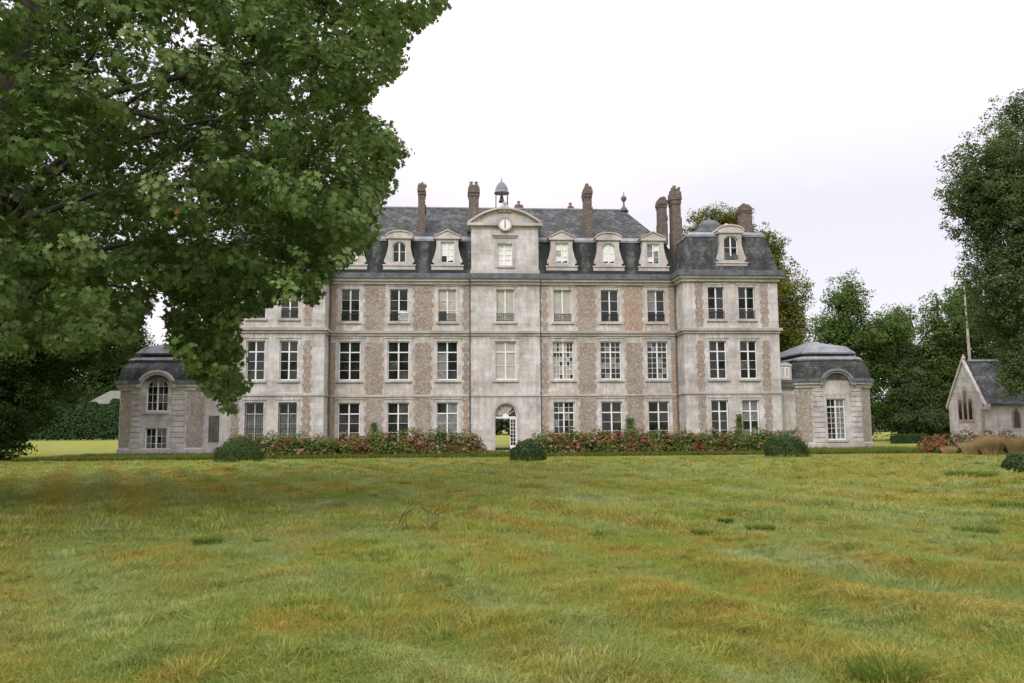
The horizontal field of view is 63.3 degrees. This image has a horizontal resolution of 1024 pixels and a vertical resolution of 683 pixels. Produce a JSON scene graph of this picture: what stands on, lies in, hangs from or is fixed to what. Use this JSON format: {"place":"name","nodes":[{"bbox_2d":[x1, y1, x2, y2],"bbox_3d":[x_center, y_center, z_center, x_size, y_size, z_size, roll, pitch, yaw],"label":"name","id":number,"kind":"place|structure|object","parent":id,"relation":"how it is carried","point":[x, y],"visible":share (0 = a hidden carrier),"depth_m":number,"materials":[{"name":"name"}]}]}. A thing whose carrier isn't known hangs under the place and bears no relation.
{"place":"outdoors","nodes":[
{"label":"outdoors","id":0,"kind":"place"},
{"bbox_2d":[10,445,959,461],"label":"long grass","id":1,"kind":"structure","parent":0,"point":[492,453],"depth_m":49.52,"materials":[{"name":"plant"}]},
{"bbox_2d":[0,430,1023,682],"bbox_3d":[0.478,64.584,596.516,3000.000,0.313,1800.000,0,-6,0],"label":"lawn","id":2,"kind":"structure","parent":0,"point":[44,448],"depth_m":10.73,"materials":[{"name":"plant"}]},
{"bbox_2d":[25,409,50,440],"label":"hedge conifer","id":3,"kind":"object","parent":2,"relation":"on","point":[35,430],"visible":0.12,"depth_m":169.40,"materials":[{"name":"green plant"}]},
{"bbox_2d":[9,359,84,435],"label":"elm tree","id":4,"kind":"object","parent":2,"relation":"on","point":[44,386],"visible":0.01,"depth_m":206.67,"materials":[{"name":"green plant"}]},
{"bbox_2d":[33,399,62,440],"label":"hedge conifer","id":5,"kind":"object","parent":2,"relation":"on","point":[41,435],"visible":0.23,"depth_m":169.30,"materials":[{"name":"green plant"}]},
{"bbox_2d":[45,401,72,440],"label":"hedge conifer","id":6,"kind":"object","parent":2,"relation":"on","point":[60,408],"visible":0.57,"depth_m":169.56,"materials":[{"name":"green plant"}]},
{"bbox_2d":[0,165,136,460],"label":"beech tree","id":7,"kind":"object","parent":2,"relation":"on","point":[14,395],"visible":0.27,"depth_m":49.47,"materials":[{"name":"green plant"}]},
{"bbox_2d":[54,404,83,439],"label":"hedge conifer","id":8,"kind":"object","parent":2,"relation":"on","point":[67,415],"visible":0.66,"depth_m":169.59,"materials":[{"name":"green plant"}]},
{"bbox_2d":[66,398,93,439],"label":"hedge conifer","id":9,"kind":"object","parent":2,"relation":"on","point":[81,407],"visible":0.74,"depth_m":169.75,"materials":[{"name":"green plant"}]},
{"bbox_2d":[78,401,104,439],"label":"hedge conifer","id":10,"kind":"object","parent":2,"relation":"on","point":[92,406],"visible":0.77,"depth_m":169.66,"materials":[{"name":"green plant"}]},
{"bbox_2d":[88,403,115,439],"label":"hedge conifer","id":11,"kind":"object","parent":2,"relation":"on","point":[101,409],"visible":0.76,"depth_m":169.66,"materials":[{"name":"green plant"}]},
{"bbox_2d":[86,391,119,439],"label":"barn","id":12,"kind":"structure","parent":2,"relation":"on","point":[107,397],"depth_m":191.41,"materials":[{"name":"paint"}]},
{"bbox_2d":[100,398,119,439],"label":"hedge conifer","id":13,"kind":"object","parent":2,"relation":"on","point":[114,405],"visible":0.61,"depth_m":169.70,"materials":[{"name":"green plant"}]},
{"bbox_2d":[66,322,162,420],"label":"elm tree","id":14,"kind":"object","parent":2,"relation":"on","point":[100,381],"visible":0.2,"depth_m":209.99,"materials":[{"name":"green plant"}]},
{"bbox_2d":[111,407,119,439],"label":"hedge conifer","id":15,"kind":"object","parent":2,"relation":"on","point":[117,429],"visible":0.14,"depth_m":169.06,"materials":[{"name":"green plant"}]},
{"bbox_2d":[186,533,232,544],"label":"grass tussock","id":16,"kind":"object","parent":2,"relation":"on","point":[195,540],"depth_m":11.84,"materials":[{"name":"plant"}]},
{"bbox_2d":[0,0,451,415],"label":"plane tree","id":17,"kind":"object","parent":2,"relation":"on","point":[206,275],"visible":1,"depth_m":15.66,"materials":[{"name":"green plant"}]},
{"bbox_2d":[213,436,265,461],"bbox_3d":[-14.820,5.892,45.134,2.858,1.469,2.794,4,-8,-37],"label":"clipped dome bush","id":18,"kind":"object","parent":2,"relation":"on","point":[235,451],"visible":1,"depth_m":44.45,"materials":[{"name":"green plant"}]},
{"bbox_2d":[221,430,268,456],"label":"hydrangea bush","id":19,"kind":"object","parent":2,"relation":"on","point":[238,436],"visible":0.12,"depth_m":49.52,"materials":[{"name":"green plant"}]},
{"bbox_2d":[251,430,293,455],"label":"hydrangea bush","id":20,"kind":"object","parent":2,"relation":"on","point":[270,444],"visible":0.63,"depth_m":49.29,"materials":[{"name":"green plant"}]},
{"bbox_2d":[274,431,318,456],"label":"hydrangea bush","id":21,"kind":"object","parent":2,"relation":"on","point":[295,449],"visible":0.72,"depth_m":49.41,"materials":[{"name":"green plant"}]},
{"bbox_2d":[297,432,350,454],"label":"hydrangea bush","id":22,"kind":"object","parent":2,"relation":"on","point":[321,447],"visible":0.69,"depth_m":49.47,"materials":[{"name":"green plant"}]},
{"bbox_2d":[326,430,377,454],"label":"hydrangea bush","id":23,"kind":"object","parent":2,"relation":"on","point":[349,444],"visible":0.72,"depth_m":49.59,"materials":[{"name":"green plant"}]},
{"bbox_2d":[353,429,403,454],"bbox_3d":[-8.065,6.188,50.269,3.073,1.784,2.123,0,-6,0],"label":"hydrangea bush","id":24,"kind":"object","parent":2,"relation":"on","point":[381,441],"visible":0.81,"depth_m":49.78,"materials":[{"name":"green plant"}]},
{"bbox_2d":[381,427,432,454],"bbox_3d":[-6.342,6.136,50.379,3.196,1.878,2.133,0,-6,0],"label":"hydrangea bush","id":25,"kind":"object","parent":2,"relation":"on","point":[404,444],"visible":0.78,"depth_m":49.90,"materials":[{"name":"green plant"}]},
{"bbox_2d":[399,503,446,528],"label":"dry weed stems","id":26,"kind":"object","parent":2,"relation":"on","point":[425,511],"visible":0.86,"depth_m":14.05,"materials":[{"name":"brown plant"}]},
{"bbox_2d":[408,425,461,454],"bbox_3d":[-4.627,6.052,50.489,3.646,2.053,2.208,0,-6,0],"label":"hydrangea bush","id":27,"kind":"object","parent":2,"relation":"on","point":[435,442],"visible":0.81,"depth_m":50.00,"materials":[{"name":"green plant"}]},
{"bbox_2d":[443,428,490,454],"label":"hydrangea bush","id":28,"kind":"object","parent":2,"relation":"on","point":[468,443],"visible":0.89,"depth_m":50.15,"materials":[{"name":"green plant"}]},
{"bbox_2d":[115,177,873,454],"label":"chateau","id":29,"kind":"structure","parent":2,"relation":"on","point":[473,317],"depth_m":62.02,"materials":[{"name":"beige stone"}]},
{"bbox_2d":[141,428,167,453],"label":"window","id":30,"kind":"structure","parent":29,"relation":"in","point":[154,437],"depth_m":58.09,"materials":[{"name":"white paint"}]},
{"bbox_2d":[143,381,169,413],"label":"window","id":31,"kind":"structure","parent":29,"relation":"in","point":[157,391],"depth_m":58.37,"materials":[{"name":"white paint"}]},
{"bbox_2d":[245,402,263,446],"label":"window","id":32,"kind":"structure","parent":29,"relation":"in","point":[253,410],"depth_m":58.64,"materials":[{"name":"white paint"}]},
{"bbox_2d":[243,341,265,382],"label":"window","id":33,"kind":"structure","parent":29,"relation":"in","point":[256,354],"depth_m":59.12,"materials":[{"name":"glass"}]},
{"bbox_2d":[245,287,266,320],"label":"window","id":34,"kind":"structure","parent":29,"relation":"in","point":[261,317],"depth_m":59.19,"materials":[{"name":"white paint"}]},
{"bbox_2d":[278,402,296,441],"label":"window","id":35,"kind":"structure","parent":29,"relation":"in","point":[287,415],"depth_m":58.82,"materials":[{"name":"white paint"}]},
{"bbox_2d":[277,341,298,382],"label":"window","id":36,"kind":"structure","parent":29,"relation":"in","point":[288,349],"depth_m":59.26,"materials":[{"name":"glass"}]},
{"bbox_2d":[278,293,299,320],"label":"window","id":37,"kind":"structure","parent":29,"relation":"in","point":[289,311],"depth_m":59.65,"materials":[{"name":"glass"}]},
{"bbox_2d":[338,403,359,442],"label":"window","id":38,"kind":"structure","parent":29,"relation":"in","point":[348,413],"depth_m":61.10,"materials":[{"name":"white paint"}]},
{"bbox_2d":[336,342,361,382],"bbox_3d":[-12.021,1.517,61.435,1.880,3.050,0.340,0,-6,-4],"label":"window","id":39,"kind":"structure","parent":29,"relation":"in","point":[349,352],"depth_m":61.56,"materials":[{"name":"glass"}]},
{"bbox_2d":[339,289,360,323],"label":"window","id":40,"kind":"structure","parent":29,"relation":"in","point":[350,298],"depth_m":61.99,"materials":[{"name":"glass"}]},
{"bbox_2d":[387,403,408,441],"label":"window","id":41,"kind":"structure","parent":29,"relation":"in","point":[397,413],"depth_m":61.38,"materials":[{"name":"white paint"}]},
{"bbox_2d":[385,342,410,381],"bbox_3d":[-8.439,1.517,61.686,1.880,3.050,0.340,0,-6,-4],"label":"window","id":42,"kind":"structure","parent":29,"relation":"in","point":[398,352],"depth_m":61.80,"materials":[{"name":"glass"}]},
{"bbox_2d":[388,289,409,323],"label":"window","id":43,"kind":"structure","parent":29,"relation":"in","point":[398,297],"depth_m":62.24,"materials":[{"name":"glass"}]},
{"bbox_2d":[436,402,457,442],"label":"window","id":44,"kind":"structure","parent":29,"relation":"in","point":[446,412],"depth_m":61.62,"materials":[{"name":"white paint"}]},
{"bbox_2d":[436,290,457,323],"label":"window","id":45,"kind":"structure","parent":29,"relation":"in","point":[446,298],"depth_m":62.50,"materials":[{"name":"white paint"}]},
{"bbox_2d":[435,342,459,381],"bbox_3d":[-4.833,1.517,61.939,1.880,3.050,0.340,0,-6,-4],"label":"window","id":46,"kind":"structure","parent":29,"relation":"in","point":[447,352],"depth_m":62.06,"materials":[{"name":"glass"}]},
{"bbox_2d":[496,244,513,267],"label":"window","id":47,"kind":"structure","parent":29,"relation":"in","point":[504,250],"depth_m":63.09,"materials":[{"name":"white paint"}]},
{"bbox_2d":[493,341,517,381],"bbox_3d":[-0.476,1.506,62.146,1.880,3.050,0.340,0,-6,-4],"label":"window","id":48,"kind":"structure","parent":29,"relation":"in","point":[505,351],"depth_m":62.27,"materials":[{"name":"white paint"}]},
{"bbox_2d":[495,290,515,323],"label":"window","id":49,"kind":"structure","parent":29,"relation":"in","point":[504,298],"depth_m":62.70,"materials":[{"name":"white paint"}]},
{"bbox_2d":[494,403,516,447],"bbox_3d":[-0.468,6.375,61.801,1.690,3.535,0.140,0,-6,-4],"label":"door","id":50,"kind":"structure","parent":29,"relation":"in","point":[504,410],"depth_m":61.88,"materials":[{"name":"white paint"}]},
{"bbox_2d":[552,290,573,323],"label":"window","id":51,"kind":"structure","parent":29,"relation":"in","point":[562,298],"depth_m":63.12,"materials":[{"name":"white paint"}]},
{"bbox_2d":[551,342,575,381],"bbox_3d":[3.861,1.517,62.551,1.880,3.050,0.342,0,-6,-4],"label":"window","id":52,"kind":"structure","parent":29,"relation":"in","point":[563,359],"depth_m":62.67,"materials":[{"name":"white paint"}]},
{"bbox_2d":[553,402,574,437],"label":"window","id":53,"kind":"structure","parent":29,"relation":"in","point":[563,412],"depth_m":62.23,"materials":[{"name":"white paint"}]},
{"bbox_2d":[599,290,620,323],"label":"window","id":54,"kind":"structure","parent":29,"relation":"in","point":[609,298],"depth_m":63.38,"materials":[{"name":"glass"}]},
{"bbox_2d":[601,401,621,439],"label":"window","id":55,"kind":"structure","parent":29,"relation":"in","point":[611,412],"depth_m":62.49,"materials":[{"name":"white paint"}]},
{"bbox_2d":[599,342,623,381],"bbox_3d":[7.468,1.517,62.804,1.880,3.050,0.341,0,-6,-4],"label":"window","id":56,"kind":"structure","parent":29,"relation":"in","point":[610,352],"depth_m":62.92,"materials":[{"name":"white paint"}]},
{"bbox_2d":[646,291,667,323],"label":"window","id":57,"kind":"structure","parent":29,"relation":"in","point":[655,299],"depth_m":63.61,"materials":[{"name":"glass"}]},
{"bbox_2d":[646,342,670,381],"bbox_3d":[11.049,1.517,63.055,1.880,3.050,0.341,0,-6,-4],"label":"window","id":58,"kind":"structure","parent":29,"relation":"in","point":[657,365],"depth_m":63.18,"materials":[{"name":"white paint"}]},
{"bbox_2d":[648,401,671,440],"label":"window","id":59,"kind":"structure","parent":29,"relation":"in","point":[658,411],"depth_m":62.75,"materials":[{"name":"white paint"}]},
{"bbox_2d":[707,287,726,320],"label":"window","id":60,"kind":"structure","parent":29,"relation":"in","point":[715,294],"depth_m":61.91,"materials":[{"name":"glass"}]},
{"bbox_2d":[708,341,729,380],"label":"window","id":61,"kind":"structure","parent":29,"relation":"in","point":[717,349],"depth_m":61.46,"materials":[{"name":"glass"}]},
{"bbox_2d":[711,400,727,438],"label":"window","id":62,"kind":"structure","parent":29,"relation":"in","point":[719,408],"depth_m":61.04,"materials":[{"name":"white paint"}]},
{"bbox_2d":[737,287,757,321],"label":"window","id":63,"kind":"structure","parent":29,"relation":"in","point":[745,295],"depth_m":62.08,"materials":[{"name":"glass"}]},
{"bbox_2d":[739,341,760,380],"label":"window","id":64,"kind":"structure","parent":29,"relation":"in","point":[748,357],"depth_m":61.62,"materials":[{"name":"glass"}]},
{"bbox_2d":[742,400,758,438],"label":"window","id":65,"kind":"structure","parent":29,"relation":"in","point":[750,411],"depth_m":61.20,"materials":[{"name":"white paint"}]},
{"bbox_2d":[826,399,849,441],"bbox_3d":[24.024,5.836,61.490,1.700,3.200,0.340,0,-6,-4],"label":"window","id":66,"kind":"structure","parent":29,"relation":"in","point":[835,407],"depth_m":61.61,"materials":[{"name":"white paint"}]},
{"bbox_2d":[85,404,917,436],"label":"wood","id":67,"kind":"object","parent":2,"relation":"on","point":[501,424],"visible":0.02,"depth_m":231.95,"materials":[{"name":"green plant"}]},
{"bbox_2d":[508,438,547,460],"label":"clipped dome bush","id":68,"kind":"object","parent":2,"relation":"on","point":[530,446],"visible":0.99,"depth_m":42.56,"materials":[{"name":"green plant"}]},
{"bbox_2d":[528,426,577,452],"bbox_3d":[2.332,6.144,50.987,3.454,1.872,2.155,0,-6,0],"label":"hydrangea bush","id":69,"kind":"object","parent":2,"relation":"on","point":[548,444],"visible":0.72,"depth_m":50.49,"materials":[{"name":"green plant"}]},
{"bbox_2d":[554,426,601,453],"bbox_3d":[4.047,6.125,51.038,3.156,1.892,2.200,0,-6,0],"label":"hydrangea bush","id":70,"kind":"object","parent":2,"relation":"on","point":[577,440],"visible":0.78,"depth_m":50.56,"materials":[{"name":"green plant"}]},
{"bbox_2d":[583,428,626,452],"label":"hydrangea bush","id":71,"kind":"object","parent":2,"relation":"on","point":[609,442],"visible":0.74,"depth_m":50.66,"materials":[{"name":"green plant"}]},
{"bbox_2d":[607,428,654,452],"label":"hydrangea bush","id":72,"kind":"object","parent":2,"relation":"on","point":[629,439],"visible":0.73,"depth_m":50.83,"materials":[{"name":"green plant"}]},
{"bbox_2d":[629,428,683,452],"bbox_3d":[8.856,6.212,51.432,3.421,1.737,2.160,0,-6,0],"label":"hydrangea bush","id":73,"kind":"object","parent":2,"relation":"on","point":[659,443],"visible":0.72,"depth_m":50.94,"materials":[{"name":"green plant"}]},
{"bbox_2d":[657,427,708,451],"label":"hydrangea bush","id":74,"kind":"object","parent":2,"relation":"on","point":[686,443],"visible":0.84,"depth_m":51.08,"materials":[{"name":"green plant"}]},
{"bbox_2d":[689,527,717,535],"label":"grass tussock","id":75,"kind":"object","parent":2,"relation":"on","point":[696,530],"depth_m":12.89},
{"bbox_2d":[686,427,737,451],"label":"hydrangea bush","id":76,"kind":"object","parent":2,"relation":"on","point":[710,442],"visible":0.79,"depth_m":51.14,"materials":[{"name":"green plant"}]},
{"bbox_2d":[709,516,735,523],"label":"grass tussock","id":77,"kind":"object","parent":2,"relation":"on","point":[728,519],"depth_m":14.36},
{"bbox_2d":[713,426,764,451],"bbox_3d":[14.245,6.174,51.788,3.380,1.807,2.082,0,-6,0],"label":"hydrangea bush","id":78,"kind":"object","parent":2,"relation":"on","point":[738,439],"visible":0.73,"depth_m":51.28,"materials":[{"name":"green plant"}]},
{"bbox_2d":[733,414,744,435],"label":"climbing plant","id":79,"kind":"object","parent":2,"relation":"on","point":[739,419],"visible":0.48,"depth_m":60.67,"materials":[{"name":"green plant"}]},
{"bbox_2d":[681,201,816,352],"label":"chestnut tree","id":80,"kind":"object","parent":2,"relation":"on","point":[793,333],"visible":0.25,"depth_m":83.23,"materials":[{"name":"green plant"}]},
{"bbox_2d":[742,521,781,530],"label":"grass tussock","id":81,"kind":"object","parent":2,"relation":"on","point":[758,527],"depth_m":13.20,"materials":[{"name":"plant"}]},
{"bbox_2d":[742,427,785,450],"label":"hydrangea bush","id":82,"kind":"object","parent":2,"relation":"on","point":[766,437],"visible":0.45,"depth_m":51.55,"materials":[{"name":"green plant"}]},
{"bbox_2d":[763,434,811,456],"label":"clipped dome bush","id":83,"kind":"object","parent":2,"relation":"on","point":[794,445],"visible":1,"depth_m":45.47,"materials":[{"name":"green plant"}]},
{"bbox_2d":[768,427,810,450],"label":"hydrangea bush","id":84,"kind":"object","parent":2,"relation":"on","point":[786,432],"visible":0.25,"depth_m":51.84,"materials":[{"name":"green plant"}]},
{"bbox_2d":[806,268,924,440],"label":"robinia tree","id":85,"kind":"object","parent":2,"relation":"on","point":[868,344],"visible":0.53,"depth_m":95.77,"materials":[{"name":"green plant"}]},
{"bbox_2d":[823,644,957,682],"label":"grass tussock","id":86,"kind":"object","parent":2,"relation":"on","point":[871,672],"depth_m":5.47,"materials":[{"name":"plant"}]},
{"bbox_2d":[875,303,921,407],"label":"robinia tree","id":87,"kind":"object","parent":2,"relation":"on","point":[907,318],"visible":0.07,"depth_m":103.90,"materials":[{"name":"green plant"}]},
{"bbox_2d":[888,433,927,443],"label":"box hedge","id":88,"kind":"object","parent":2,"relation":"on","point":[904,439],"visible":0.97,"depth_m":78.94,"materials":[{"name":"green plant"}]},
{"bbox_2d":[873,341,949,439],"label":"holly bush","id":89,"kind":"object","parent":2,"relation":"on","point":[913,409],"visible":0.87,"depth_m":94.23,"materials":[{"name":"green plant"}]},
{"bbox_2d":[912,432,956,452],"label":"hydrangea bush","id":90,"kind":"object","parent":2,"relation":"on","point":[933,444],"visible":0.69,"depth_m":51.24,"materials":[{"name":"pink plant"}]},
{"bbox_2d":[893,279,1001,439],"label":"oak tree","id":91,"kind":"object","parent":2,"relation":"on","point":[945,349],"visible":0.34,"depth_m":94.84,"materials":[{"name":"green plant"}]},
{"bbox_2d":[936,427,976,452],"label":"hydrangea bush","id":92,"kind":"object","parent":2,"relation":"on","point":[954,441],"visible":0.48,"depth_m":50.45,"materials":[{"name":"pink plant"}]},
{"bbox_2d":[963,286,970,359],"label":"bare tree trunk","id":93,"kind":"object","parent":2,"relation":"on","point":[968,345],"visible":0.14,"depth_m":66.29,"materials":[{"name":"grey plant"}]},
{"bbox_2d":[940,469,1001,477],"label":"grass tussock","id":94,"kind":"object","parent":2,"relation":"on","point":[971,473],"depth_m":26.55,"materials":[{"name":"plant"}]},
{"bbox_2d":[949,522,1004,534],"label":"grass tussock","id":95,"kind":"object","parent":2,"relation":"on","point":[985,530],"depth_m":13.21,"materials":[{"name":"plant"}]},
{"bbox_2d":[931,88,1023,401],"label":"lime tree","id":96,"kind":"object","parent":2,"relation":"on","point":[995,192],"visible":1,"depth_m":43.84,"materials":[{"name":"green plant"}]},
{"bbox_2d":[946,354,1023,444],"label":"chapel","id":97,"kind":"structure","parent":2,"relation":"on","point":[976,404],"depth_m":59.01,"materials":[{"name":"stone"}]},
{"bbox_2d":[957,386,973,421],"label":"gothic window","id":98,"kind":"structure","parent":97,"relation":"in","point":[965,407],"depth_m":60.08,"materials":[{"name":"stone"}]},
{"bbox_2d":[1011,407,1021,427],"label":"lancet window","id":99,"kind":"structure","parent":97,"relation":"in","point":[1016,414],"depth_m":57.68,"materials":[{"name":"beige brick"}]},
{"bbox_2d":[948,281,1022,360],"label":"oak tree","id":100,"kind":"object","parent":2,"relation":"on","point":[981,347],"visible":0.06,"depth_m":91.09,"materials":[{"name":"green plant"}]},
{"bbox_2d":[966,430,1007,452],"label":"hydrangea bush","id":101,"kind":"object","parent":2,"relation":"on","point":[990,431],"visible":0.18,"depth_m":49.46,"materials":[{"name":"pink plant"}]},
{"bbox_2d":[985,498,1023,507],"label":"grass tussock","id":102,"kind":"object","parent":2,"relation":"on","point":[999,502],"depth_m":16.69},
{"bbox_2d":[990,428,1023,452],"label":"hydrangea bush","id":103,"kind":"object","parent":2,"relation":"on","point":[1011,436],"visible":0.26,"depth_m":49.37,"materials":[{"name":"green plant"}]},
{"bbox_2d":[1000,452,1023,472],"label":"clipped dome bush","id":104,"kind":"object","parent":2,"relation":"on","point":[1014,460],"visible":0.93,"depth_m":28.50,"materials":[{"name":"green plant"}]},
{"bbox_2d":[0,0,1023,402],"label":"sky","id":105,"kind":"structure","parent":0,"point":[832,120],"materials":[{"name":"white"}]},
{"bbox_2d":[938,446,956,453],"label":"ornamental grass","id":106,"kind":"object","parent":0,"point":[948,450],"depth_m":49.34,"materials":[{"name":"plant"}]},
{"bbox_2d":[956,441,981,454],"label":"ornamental grass","id":107,"kind":"object","parent":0,"point":[971,447],"depth_m":47.34,"materials":[{"name":"plant"}]},
{"bbox_2d":[970,434,1008,454],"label":"ornamental grass","id":108,"kind":"object","parent":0,"point":[990,445],"depth_m":46.26,"materials":[{"name":"plant"}]},
{"bbox_2d":[1002,435,1023,453],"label":"ornamental grass","id":109,"kind":"object","parent":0,"point":[1013,445],"depth_m":45.45,"materials":[{"name":"plant"}]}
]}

